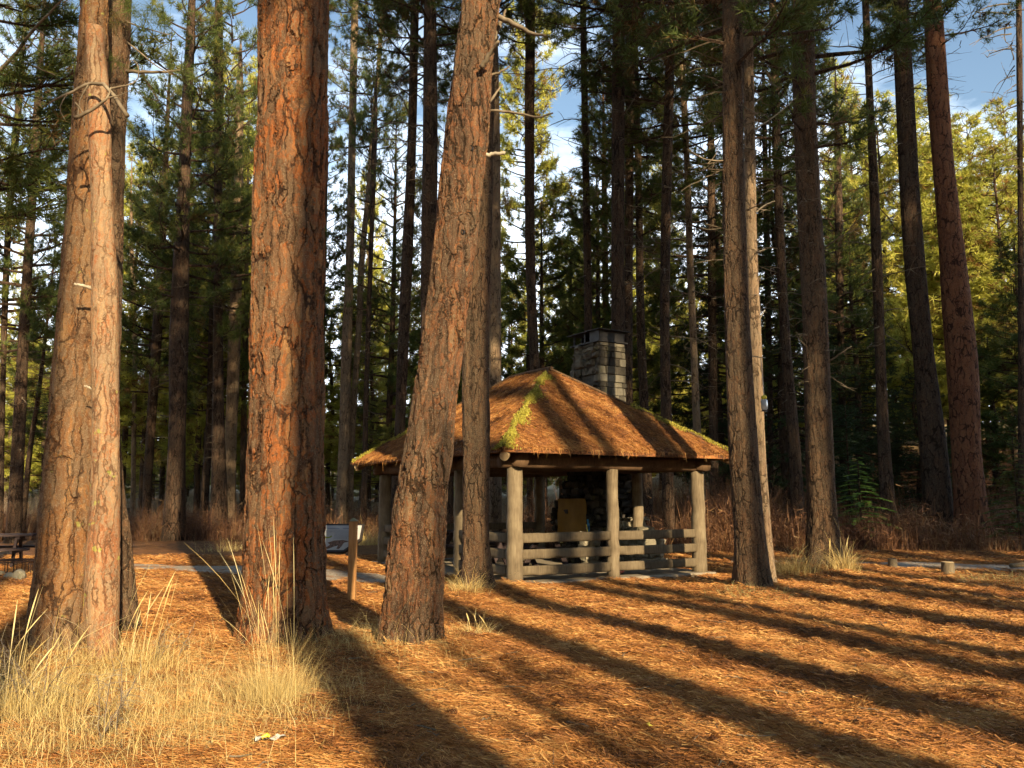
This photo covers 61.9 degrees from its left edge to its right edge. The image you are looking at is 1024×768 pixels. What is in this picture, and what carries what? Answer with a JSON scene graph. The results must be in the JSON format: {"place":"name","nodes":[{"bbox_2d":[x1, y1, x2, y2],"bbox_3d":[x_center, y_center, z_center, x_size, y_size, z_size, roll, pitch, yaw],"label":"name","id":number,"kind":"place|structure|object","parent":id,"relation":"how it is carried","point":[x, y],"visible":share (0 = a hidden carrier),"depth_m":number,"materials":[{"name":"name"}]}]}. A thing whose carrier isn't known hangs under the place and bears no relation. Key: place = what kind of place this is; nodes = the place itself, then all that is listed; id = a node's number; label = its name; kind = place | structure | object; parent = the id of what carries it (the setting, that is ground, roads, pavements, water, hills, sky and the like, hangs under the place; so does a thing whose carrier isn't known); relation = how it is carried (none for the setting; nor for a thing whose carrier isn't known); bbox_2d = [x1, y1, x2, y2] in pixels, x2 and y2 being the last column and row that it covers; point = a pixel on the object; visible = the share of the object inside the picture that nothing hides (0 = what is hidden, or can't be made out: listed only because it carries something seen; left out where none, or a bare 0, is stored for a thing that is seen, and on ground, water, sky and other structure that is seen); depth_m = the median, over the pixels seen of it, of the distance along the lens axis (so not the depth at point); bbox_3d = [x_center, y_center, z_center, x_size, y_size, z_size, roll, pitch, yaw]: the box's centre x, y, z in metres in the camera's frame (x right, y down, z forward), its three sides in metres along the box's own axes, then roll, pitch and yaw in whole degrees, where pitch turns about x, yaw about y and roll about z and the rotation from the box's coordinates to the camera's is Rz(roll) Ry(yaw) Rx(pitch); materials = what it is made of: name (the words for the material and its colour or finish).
{"place":"outdoors","nodes":[
{"label":"outdoors","id":0,"kind":"place"},
{"bbox_2d":[2,562,385,583],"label":"gravel path","id":1,"kind":"structure","parent":0,"point":[331,574],"depth_m":18.33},
{"bbox_2d":[0,424,1023,767],"bbox_3d":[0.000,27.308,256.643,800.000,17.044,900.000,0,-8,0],"label":"ground","id":2,"kind":"structure","parent":0,"point":[150,546],"depth_m":22.69,"materials":[{"name":"soil"}]},
{"bbox_2d":[0,533,36,566],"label":"picnic table","id":3,"kind":"object","parent":2,"relation":"on","point":[15,548],"visible":0.81,"depth_m":19.64,"materials":[{"name":"brown wood"}]},
{"bbox_2d":[0,312,43,509],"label":"pine tree","id":4,"kind":"object","parent":2,"relation":"on","point":[11,401],"visible":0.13,"depth_m":59.99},
{"bbox_2d":[4,338,53,508],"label":"pine tree","id":5,"kind":"object","parent":2,"relation":"on","point":[36,466],"visible":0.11,"depth_m":57.30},
{"bbox_2d":[5,218,62,530],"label":"pine tree","id":6,"kind":"object","parent":2,"relation":"on","point":[38,394],"visible":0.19,"depth_m":35.95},
{"bbox_2d":[5,203,64,441],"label":"pine tree","id":7,"kind":"object","parent":2,"relation":"on","point":[39,435],"visible":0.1,"depth_m":45.54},
{"bbox_2d":[0,0,71,540],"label":"pine tree","id":8,"kind":"object","parent":2,"relation":"on","point":[4,311],"visible":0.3,"depth_m":33.82,"materials":[{"name":"plant"}]},
{"bbox_2d":[0,0,79,542],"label":"pine tree","id":9,"kind":"object","parent":2,"relation":"on","point":[16,478],"visible":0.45,"depth_m":31.21,"materials":[{"name":"plant"}]},
{"bbox_2d":[0,614,94,710],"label":"dead weed","id":10,"kind":"object","parent":2,"relation":"on","point":[19,668],"visible":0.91,"depth_m":6.18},
{"bbox_2d":[21,0,138,653],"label":"pine tree","id":11,"kind":"object","parent":2,"relation":"on","point":[61,536],"visible":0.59,"depth_m":8.83,"materials":[{"name":"beige plant"}]},
{"bbox_2d":[0,0,180,232],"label":"pine tree","id":12,"kind":"object","parent":2,"relation":"on","point":[50,71],"visible":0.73,"depth_m":16.62,"materials":[{"name":"green plant"}]},
{"bbox_2d":[84,23,120,659],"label":"pine tree","id":13,"kind":"object","parent":2,"relation":"on","point":[102,577],"visible":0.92,"depth_m":8.34,"materials":[{"name":"brown plant"}]},
{"bbox_2d":[0,584,209,724],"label":"grass clump","id":14,"kind":"object","parent":2,"relation":"on","point":[4,698],"visible":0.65,"depth_m":6.29,"materials":[{"name":"plant"}]},
{"bbox_2d":[77,653,150,743],"bbox_3d":[-2.554,2.035,5.472,0.442,0.548,0.540,0,-8,0],"label":"dead weed","id":15,"kind":"object","parent":2,"relation":"on","point":[119,708],"visible":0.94,"depth_m":5.53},
{"bbox_2d":[52,562,217,681],"bbox_3d":[-3.345,2.158,7.858,1.636,1.054,1.605,6,-10,-37],"label":"grass clump","id":16,"kind":"object","parent":2,"relation":"on","point":[155,660],"visible":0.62,"depth_m":7.86,"materials":[{"name":"plant"}]},
{"bbox_2d":[120,160,168,518],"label":"pine tree","id":17,"kind":"object","parent":2,"relation":"on","point":[133,443],"visible":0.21,"depth_m":44.18,"materials":[{"name":"green plant"}]},
{"bbox_2d":[119,136,170,487],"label":"pine tree","id":18,"kind":"object","parent":2,"relation":"on","point":[127,180],"visible":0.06,"depth_m":49.02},
{"bbox_2d":[108,0,198,633],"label":"pine tree","id":19,"kind":"object","parent":2,"relation":"on","point":[120,17],"visible":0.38,"depth_m":10.76,"materials":[{"name":"brown plant"}]},
{"bbox_2d":[120,240,202,509],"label":"pine tree","id":20,"kind":"object","parent":2,"relation":"on","point":[162,476],"visible":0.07,"depth_m":51.27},
{"bbox_2d":[119,138,205,516],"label":"pine tree","id":21,"kind":"object","parent":2,"relation":"on","point":[141,430],"visible":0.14,"depth_m":45.71,"materials":[{"name":"plant"}]},
{"bbox_2d":[119,31,212,523],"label":"pine tree","id":22,"kind":"object","parent":2,"relation":"on","point":[153,365],"visible":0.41,"depth_m":40.19,"materials":[{"name":"plant"}]},
{"bbox_2d":[120,117,250,514],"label":"pine tree","id":23,"kind":"object","parent":2,"relation":"on","point":[196,426],"visible":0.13,"depth_m":43.31,"materials":[{"name":"plant"}]},
{"bbox_2d":[123,0,254,540],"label":"pine tree","id":24,"kind":"object","parent":2,"relation":"on","point":[182,217],"visible":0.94,"depth_m":33.54,"materials":[{"name":"plant"}]},
{"bbox_2d":[137,0,257,536],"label":"pine tree","id":25,"kind":"object","parent":2,"relation":"on","point":[218,466],"visible":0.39,"depth_m":36.41,"materials":[{"name":"plant"}]},
{"bbox_2d":[160,134,250,523],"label":"pine tree","id":26,"kind":"object","parent":2,"relation":"on","point":[193,395],"visible":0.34,"depth_m":40.20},
{"bbox_2d":[161,39,252,497],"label":"pine tree","id":27,"kind":"object","parent":2,"relation":"on","point":[225,79],"visible":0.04,"depth_m":47.65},
{"bbox_2d":[190,40,256,523],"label":"pine tree","id":28,"kind":"object","parent":2,"relation":"on","point":[233,374],"visible":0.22,"depth_m":39.27,"materials":[{"name":"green plant"}]},
{"bbox_2d":[223,103,254,519],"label":"pine tree","id":29,"kind":"object","parent":2,"relation":"on","point":[243,442],"visible":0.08,"depth_m":41.96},
{"bbox_2d":[0,468,506,541],"bbox_3d":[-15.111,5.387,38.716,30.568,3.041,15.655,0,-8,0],"label":"undergrowth","id":30,"kind":"object","parent":2,"relation":"on","point":[197,528],"visible":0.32,"depth_m":33.43,"materials":[{"name":"plant"}]},
{"bbox_2d":[136,519,377,728],"bbox_3d":[-1.915,1.886,6.517,2.463,1.751,2.385,0,-8,0],"label":"grass clump","id":31,"kind":"object","parent":2,"relation":"on","point":[282,688],"visible":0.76,"depth_m":6.47,"materials":[{"name":"plant"}]},
{"bbox_2d":[233,0,334,649],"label":"pine tree","id":32,"kind":"object","parent":2,"relation":"on","point":[284,481],"visible":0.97,"depth_m":9.35,"materials":[{"name":"orange plant"}]},
{"bbox_2d":[325,518,364,600],"bbox_3d":[-2.910,2.800,13.518,1.060,1.360,0.386,0,-8,3],"label":"information sign","id":33,"kind":"object","parent":2,"relation":"on","point":[342,538],"visible":0.67,"depth_m":13.39,"materials":[{"name":"brown wood"}]},
{"bbox_2d":[323,89,370,452],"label":"pine tree","id":34,"kind":"object","parent":2,"relation":"on","point":[339,284],"visible":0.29,"depth_m":45.38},
{"bbox_2d":[324,288,385,517],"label":"pine tree","id":35,"kind":"object","parent":2,"relation":"on","point":[328,419],"visible":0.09,"depth_m":51.47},
{"bbox_2d":[327,0,410,523],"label":"pine tree","id":36,"kind":"object","parent":2,"relation":"on","point":[359,315],"visible":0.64,"depth_m":39.63,"materials":[{"name":"green plant"}]},
{"bbox_2d":[335,50,402,535],"bbox_3d":[-6.096,-4.255,36.944,3.201,21.841,2.973,0,-8,0],"label":"pine tree","id":37,"kind":"object","parent":2,"relation":"on","point":[372,193],"visible":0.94,"depth_m":37.00,"materials":[{"name":"green wood"}]},
{"bbox_2d":[334,159,406,506],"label":"pine tree","id":38,"kind":"object","parent":2,"relation":"on","point":[382,228],"visible":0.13,"depth_m":70.66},
{"bbox_2d":[324,283,418,514],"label":"pine tree","id":39,"kind":"object","parent":2,"relation":"on","point":[334,402],"visible":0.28,"depth_m":49.40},
{"bbox_2d":[328,0,421,523],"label":"pine tree","id":40,"kind":"object","parent":2,"relation":"on","point":[344,435],"visible":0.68,"depth_m":38.65,"materials":[{"name":"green plant"}]},
{"bbox_2d":[335,90,422,484],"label":"pine tree","id":41,"kind":"object","parent":2,"relation":"on","point":[389,429],"visible":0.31,"depth_m":40.59,"materials":[{"name":"plant"}]},
{"bbox_2d":[341,0,460,523],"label":"pine tree","id":42,"kind":"object","parent":2,"relation":"on","point":[406,299],"visible":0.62,"depth_m":28.75,"materials":[{"name":"brown wood"}]},
{"bbox_2d":[360,0,517,336],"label":"pine tree","id":43,"kind":"object","parent":2,"relation":"on","point":[431,41],"visible":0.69,"depth_m":25.13,"materials":[{"name":"plant"}]},
{"bbox_2d":[379,66,509,522],"bbox_3d":[-3.010,-3.842,38.812,6.129,22.334,5.654,0,-8,-4],"label":"pine tree","id":44,"kind":"object","parent":2,"relation":"on","point":[417,278],"visible":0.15,"depth_m":38.45,"materials":[{"name":"plant"}]},
{"bbox_2d":[375,0,552,648],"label":"pine tree","id":45,"kind":"object","parent":2,"relation":"on","point":[413,593],"visible":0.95,"depth_m":9.07,"materials":[{"name":"brown plant"}]},
{"bbox_2d":[0,555,943,767],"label":"dry grass","id":46,"kind":"structure","parent":2,"relation":"on","point":[153,697],"depth_m":6.10,"materials":[{"name":"plant"}]},
{"bbox_2d":[456,51,495,589],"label":"pine tree","id":47,"kind":"object","parent":2,"relation":"on","point":[476,554],"visible":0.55,"depth_m":14.93,"materials":[{"name":"brown plant"}]},
{"bbox_2d":[418,0,561,545],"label":"pine tree","id":48,"kind":"object","parent":2,"relation":"on","point":[495,493],"visible":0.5,"depth_m":25.73,"materials":[{"name":"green plant"}]},
{"bbox_2d":[457,118,526,403],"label":"pine tree","id":49,"kind":"object","parent":2,"relation":"on","point":[503,326],"visible":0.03,"depth_m":54.82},
{"bbox_2d":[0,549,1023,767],"bbox_3d":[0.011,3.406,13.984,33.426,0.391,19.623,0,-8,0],"label":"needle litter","id":50,"kind":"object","parent":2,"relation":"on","point":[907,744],"visible":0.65,"depth_m":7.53,"materials":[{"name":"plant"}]},
{"bbox_2d":[499,0,579,528],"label":"pine tree","id":51,"kind":"object","parent":2,"relation":"on","point":[530,96],"visible":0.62,"depth_m":27.92,"materials":[{"name":"brown wood"}]},
{"bbox_2d":[499,0,580,519],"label":"pine tree","id":52,"kind":"object","parent":2,"relation":"on","point":[512,203],"visible":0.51,"depth_m":44.20,"materials":[{"name":"plant"}]},
{"bbox_2d":[351,366,729,584],"bbox_3d":[0.404,1.986,19.705,6.082,4.672,7.740,5,-9,-31],"label":"picnic shelter","id":53,"kind":"object","parent":2,"relation":"on","point":[547,422],"visible":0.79,"depth_m":17.41,"materials":[{"name":"wood"}]},
{"bbox_2d":[501,194,583,482],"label":"pine tree","id":54,"kind":"object","parent":2,"relation":"on","point":[517,315],"visible":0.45,"depth_m":40.62,"materials":[{"name":"plant"}]},
{"bbox_2d":[514,0,612,330],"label":"pine tree","id":55,"kind":"object","parent":2,"relation":"on","point":[587,251],"visible":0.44,"depth_m":31.21,"materials":[{"name":"plant"}]},
{"bbox_2d":[537,222,600,369],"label":"pine tree","id":56,"kind":"object","parent":2,"relation":"on","point":[555,306],"visible":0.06,"depth_m":44.95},
{"bbox_2d":[551,57,643,328],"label":"pine tree","id":57,"kind":"object","parent":2,"relation":"on","point":[571,205],"visible":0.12,"depth_m":43.36,"materials":[{"name":"green plant"}]},
{"bbox_2d":[551,139,646,370],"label":"pine tree","id":58,"kind":"object","parent":2,"relation":"on","point":[597,318],"visible":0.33,"depth_m":39.47,"materials":[{"name":"plant"}]},
{"bbox_2d":[550,328,667,562],"bbox_3d":[1.982,1.499,20.773,1.866,5.711,3.564,5,-9,-31],"label":"stone fireplace","id":59,"kind":"object","parent":2,"relation":"on","point":[599,360],"visible":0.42,"depth_m":20.59,"materials":[{"name":"stone"}]},
{"bbox_2d":[557,499,586,531],"bbox_3d":[1.416,3.137,20.274,0.053,0.820,1.160,5,-9,-31],"label":"plywood board","id":60,"kind":"object","parent":59,"relation":"hanging from","point":[573,519],"visible":0.91,"depth_m":20.25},
{"bbox_2d":[516,0,712,396],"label":"pine tree","id":61,"kind":"object","parent":2,"relation":"on","point":[617,220],"visible":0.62,"depth_m":26.69,"materials":[{"name":"green wood"}]},
{"bbox_2d":[572,0,685,507],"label":"pine tree","id":62,"kind":"object","parent":2,"relation":"on","point":[628,212],"visible":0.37,"depth_m":29.77,"materials":[{"name":"plant"}]},
{"bbox_2d":[561,75,706,413],"bbox_3d":[5.856,-4.247,40.610,7.111,23.300,6.922,-2,-8,13],"label":"pine tree","id":63,"kind":"object","parent":2,"relation":"on","point":[653,363],"visible":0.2,"depth_m":39.84,"materials":[{"name":"plant"}]},
{"bbox_2d":[570,1,707,524],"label":"pine tree","id":64,"kind":"object","parent":2,"relation":"on","point":[640,184],"visible":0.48,"depth_m":30.45,"materials":[{"name":"plant"}]},
{"bbox_2d":[563,0,722,541],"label":"pine tree","id":65,"kind":"object","parent":2,"relation":"on","point":[669,122],"visible":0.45,"depth_m":26.80,"materials":[{"name":"green wood"}]},
{"bbox_2d":[493,461,806,549],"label":"undergrowth","id":66,"kind":"object","parent":2,"relation":"on","point":[529,516],"visible":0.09,"depth_m":25.44,"materials":[{"name":"plant"}]},
{"bbox_2d":[610,125,724,522],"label":"pine tree","id":67,"kind":"object","parent":2,"relation":"on","point":[674,231],"visible":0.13,"depth_m":40.34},
{"bbox_2d":[633,163,708,433],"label":"pine tree","id":68,"kind":"object","parent":2,"relation":"on","point":[635,393],"visible":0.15,"depth_m":51.24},
{"bbox_2d":[606,3,765,512],"bbox_3d":[6.747,-7.199,32.443,6.337,25.819,5.568,0,-8,0],"label":"pine tree","id":69,"kind":"object","parent":2,"relation":"on","point":[689,259],"visible":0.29,"depth_m":31.73,"materials":[{"name":"green plant"}]},
{"bbox_2d":[633,4,784,511],"bbox_3d":[7.876,-6.788,35.155,6.098,25.506,5.686,0,-8,0],"label":"pine tree","id":70,"kind":"object","parent":2,"relation":"on","point":[713,266],"visible":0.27,"depth_m":34.60,"materials":[{"name":"green wood"}]},
{"bbox_2d":[655,150,779,504],"bbox_3d":[9.042,-2.130,38.857,6.427,17.837,6.313,-2,-8,17],"label":"fir tree","id":71,"kind":"object","parent":2,"relation":"on","point":[684,400],"visible":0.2,"depth_m":38.27,"materials":[{"name":"plant"}]},
{"bbox_2d":[597,0,862,588],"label":"pine tree","id":72,"kind":"object","parent":2,"relation":"on","point":[751,565],"visible":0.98,"depth_m":15.19,"materials":[{"name":"brown plant"}]},
{"bbox_2d":[712,0,800,581],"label":"pine tree","id":73,"kind":"object","parent":2,"relation":"on","point":[750,168],"visible":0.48,"depth_m":15.82,"materials":[{"name":"brown plant"}]},
{"bbox_2d":[682,0,844,524],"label":"pine tree","id":74,"kind":"object","parent":2,"relation":"on","point":[795,462],"visible":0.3,"depth_m":29.41,"materials":[{"name":"plant"}]},
{"bbox_2d":[704,0,838,508],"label":"pine tree","id":75,"kind":"object","parent":2,"relation":"on","point":[792,252],"visible":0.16,"depth_m":35.11,"materials":[{"name":"plant"}]},
{"bbox_2d":[731,542,845,576],"bbox_3d":[5.915,3.705,18.029,2.876,1.169,3.276,0,-8,0],"label":"grass clump","id":76,"kind":"object","parent":2,"relation":"on","point":[798,564],"visible":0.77,"depth_m":17.76,"materials":[{"name":"plant"}]},
{"bbox_2d":[704,86,878,511],"bbox_3d":[11.125,-3.194,34.930,6.609,18.927,7.576,7,-11,-44],"label":"fir tree","id":77,"kind":"object","parent":2,"relation":"on","point":[781,459],"visible":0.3,"depth_m":33.82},
{"bbox_2d":[653,0,964,565],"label":"pine tree","id":78,"kind":"object","parent":2,"relation":"on","point":[821,503],"visible":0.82,"depth_m":19.49,"materials":[{"name":"brown plant"}]},
{"bbox_2d":[636,424,1023,553],"bbox_3d":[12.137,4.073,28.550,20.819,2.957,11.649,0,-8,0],"label":"undergrowth","id":79,"kind":"object","parent":2,"relation":"on","point":[914,529],"visible":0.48,"depth_m":24.52,"materials":[{"name":"plant"}]},
{"bbox_2d":[797,177,876,467],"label":"fir tree","id":80,"kind":"object","parent":2,"relation":"on","point":[832,261],"visible":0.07,"depth_m":51.59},
{"bbox_2d":[784,56,898,509],"bbox_3d":[14.626,-4.539,39.040,5.626,21.914,6.254,0,-8,0],"label":"pine tree","id":81,"kind":"object","parent":2,"relation":"on","point":[839,206],"visible":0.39,"depth_m":38.52,"materials":[{"name":"plant"}]},
{"bbox_2d":[808,514,886,572],"bbox_3d":[7.297,3.366,17.798,2.487,1.815,2.450,0,-8,0],"label":"grass clump","id":82,"kind":"object","parent":2,"relation":"on","point":[853,567],"visible":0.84,"depth_m":17.86,"materials":[{"name":"plant"}]},
{"bbox_2d":[802,85,902,464],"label":"pine tree","id":83,"kind":"object","parent":2,"relation":"on","point":[852,93],"visible":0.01,"depth_m":55.75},
{"bbox_2d":[833,405,879,522],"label":"young fir","id":84,"kind":"object","parent":2,"relation":"on","point":[848,462],"visible":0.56,"depth_m":29.84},
{"bbox_2d":[819,57,893,387],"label":"pine tree","id":85,"kind":"object","parent":2,"relation":"on","point":[841,80],"visible":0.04,"depth_m":64.71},
{"bbox_2d":[803,230,918,504],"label":"fir tree","id":86,"kind":"object","parent":2,"relation":"on","point":[860,404],"visible":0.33,"depth_m":37.95,"materials":[{"name":"plant"}]},
{"bbox_2d":[836,455,900,535],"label":"young fir","id":87,"kind":"object","parent":2,"relation":"on","point":[859,510],"visible":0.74,"depth_m":26.25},
{"bbox_2d":[821,0,927,524],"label":"pine tree","id":88,"kind":"object","parent":2,"relation":"on","point":[885,470],"visible":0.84,"depth_m":28.20,"materials":[{"name":"brown wood"}]},
{"bbox_2d":[823,87,948,477],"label":"pine tree","id":89,"kind":"object","parent":2,"relation":"on","point":[886,168],"visible":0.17,"depth_m":46.85,"materials":[{"name":"plant"}]},
{"bbox_2d":[849,101,973,424],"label":"pine tree","id":90,"kind":"object","parent":2,"relation":"on","point":[898,319],"visible":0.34,"depth_m":44.33,"materials":[{"name":"plant"}]},
{"bbox_2d":[872,0,955,533],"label":"pine tree","id":91,"kind":"object","parent":2,"relation":"on","point":[935,472],"visible":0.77,"depth_m":27.75,"materials":[{"name":"plant"}]},
{"bbox_2d":[868,372,1007,517],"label":"fir tree","id":92,"kind":"object","parent":2,"relation":"on","point":[911,436],"visible":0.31,"depth_m":33.79,"materials":[{"name":"plant"}]},
{"bbox_2d":[855,0,1023,538],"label":"pine tree","id":93,"kind":"object","parent":2,"relation":"on","point":[963,389],"visible":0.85,"depth_m":26.85,"materials":[{"name":"red plant"}]},
{"bbox_2d":[892,82,1005,459],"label":"pine tree","id":94,"kind":"object","parent":2,"relation":"on","point":[922,101],"visible":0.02,"depth_m":53.98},
{"bbox_2d":[887,127,1017,420],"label":"pine tree","id":95,"kind":"object","parent":2,"relation":"on","point":[960,182],"visible":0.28,"depth_m":43.46,"materials":[{"name":"plant"}]},
{"bbox_2d":[926,110,1023,476],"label":"pine tree","id":96,"kind":"object","parent":2,"relation":"on","point":[973,122],"visible":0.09,"depth_m":49.01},
{"bbox_2d":[931,136,1023,479],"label":"pine tree","id":97,"kind":"object","parent":2,"relation":"on","point":[968,217],"visible":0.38,"depth_m":42.65,"materials":[{"name":"plant"}]},
{"bbox_2d":[944,332,1017,510],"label":"pine tree","id":98,"kind":"object","parent":2,"relation":"on","point":[991,404],"visible":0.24,"depth_m":37.41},
{"bbox_2d":[965,0,1023,518],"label":"pine tree","id":99,"kind":"object","parent":2,"relation":"on","point":[1019,96],"visible":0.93,"depth_m":31.10,"materials":[{"name":"brown wood"}]},
{"bbox_2d":[976,236,1017,495],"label":"pine tree","id":100,"kind":"object","parent":2,"relation":"on","point":[998,365],"visible":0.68,"depth_m":36.44,"materials":[{"name":"plant"}]},
{"bbox_2d":[970,95,1023,411],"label":"pine tree","id":101,"kind":"object","parent":2,"relation":"on","point":[1003,130],"visible":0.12,"depth_m":54.20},
{"bbox_2d":[978,437,1023,541],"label":"young fir","id":102,"kind":"object","parent":2,"relation":"on","point":[1018,507],"visible":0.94,"depth_m":24.84,"materials":[{"name":"plant"}]},
{"bbox_2d":[0,0,1023,457],"label":"sky","id":103,"kind":"structure","parent":0,"point":[981,74],"materials":[{"name":"blue"}]},
{"bbox_2d":[21,575,1014,767],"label":"fallen twigs","id":104,"kind":"object","parent":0,"point":[233,756],"depth_m":6.42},
{"bbox_2d":[732,560,1023,570],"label":"gravel road","id":105,"kind":"structure","parent":0,"point":[921,564],"depth_m":19.83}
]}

